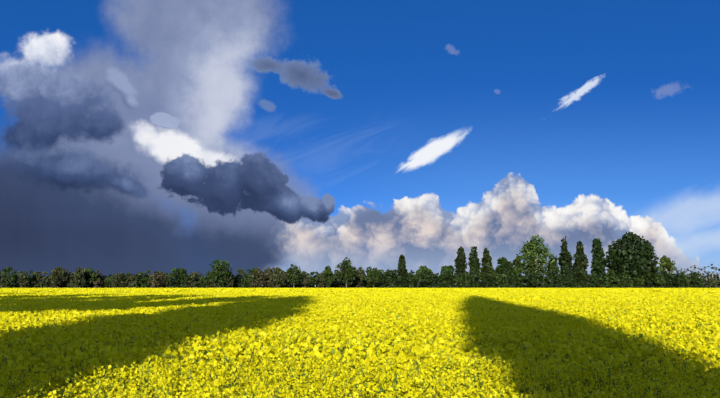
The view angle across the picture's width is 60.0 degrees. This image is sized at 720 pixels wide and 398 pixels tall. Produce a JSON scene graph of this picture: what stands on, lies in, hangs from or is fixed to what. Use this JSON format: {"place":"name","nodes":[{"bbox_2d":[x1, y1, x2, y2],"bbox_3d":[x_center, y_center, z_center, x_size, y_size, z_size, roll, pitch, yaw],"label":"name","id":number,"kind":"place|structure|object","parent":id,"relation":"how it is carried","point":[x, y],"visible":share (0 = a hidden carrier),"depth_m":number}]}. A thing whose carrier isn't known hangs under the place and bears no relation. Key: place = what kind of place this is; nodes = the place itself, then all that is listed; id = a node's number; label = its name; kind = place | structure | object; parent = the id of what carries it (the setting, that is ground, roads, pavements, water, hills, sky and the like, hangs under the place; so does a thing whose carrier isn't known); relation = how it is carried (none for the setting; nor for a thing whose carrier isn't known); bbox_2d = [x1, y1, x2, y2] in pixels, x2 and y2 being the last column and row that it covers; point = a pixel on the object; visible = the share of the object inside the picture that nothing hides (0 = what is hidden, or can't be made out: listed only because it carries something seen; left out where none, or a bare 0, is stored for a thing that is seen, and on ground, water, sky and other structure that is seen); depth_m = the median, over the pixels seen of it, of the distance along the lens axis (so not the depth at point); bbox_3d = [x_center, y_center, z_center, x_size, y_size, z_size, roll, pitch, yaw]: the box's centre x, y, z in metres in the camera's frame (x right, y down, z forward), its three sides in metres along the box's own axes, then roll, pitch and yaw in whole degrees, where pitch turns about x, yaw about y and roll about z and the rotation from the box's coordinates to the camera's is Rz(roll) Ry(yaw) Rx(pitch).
{"place":"outdoors","nodes":[
{"label":"outdoors","id":0,"kind":"place"},
{"bbox_2d":[2,329,704,397],"bbox_3d":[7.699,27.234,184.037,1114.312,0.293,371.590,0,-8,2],"label":"rapeseed understory","id":1,"kind":"object","parent":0,"point":[304,383],"visible":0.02,"depth_m":8.34},
{"bbox_2d":[0,287,719,397],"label":"rapeseed","id":2,"kind":"object","parent":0,"point":[99,318],"depth_m":11.32},
{"bbox_2d":[0,0,719,286],"label":"sky","id":3,"kind":"structure","parent":0,"point":[136,136]},
{"bbox_2d":[528,249,671,287],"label":"birch wood","id":4,"kind":"object","parent":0,"point":[539,263],"visible":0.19,"depth_m":385.48},
{"bbox_2d":[674,269,719,287],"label":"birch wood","id":5,"kind":"object","parent":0,"point":[705,275],"visible":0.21,"depth_m":626.00},
{"label":"ground","id":6,"kind":"structure","parent":0,"visible":0},
{"bbox_2d":[0,257,394,287],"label":"trees","id":7,"kind":"object","parent":6,"relation":"on","point":[273,277]},
{"bbox_2d":[1,264,719,287],"bbox_3d":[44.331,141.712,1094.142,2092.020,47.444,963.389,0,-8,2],"label":"tree foliage","id":8,"kind":"object","parent":6,"relation":"on","point":[710,282],"visible":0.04,"depth_m":626.14},
{"bbox_2d":[377,231,703,287],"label":"trees","id":9,"kind":"object","parent":6,"relation":"on","point":[622,260]}
]}

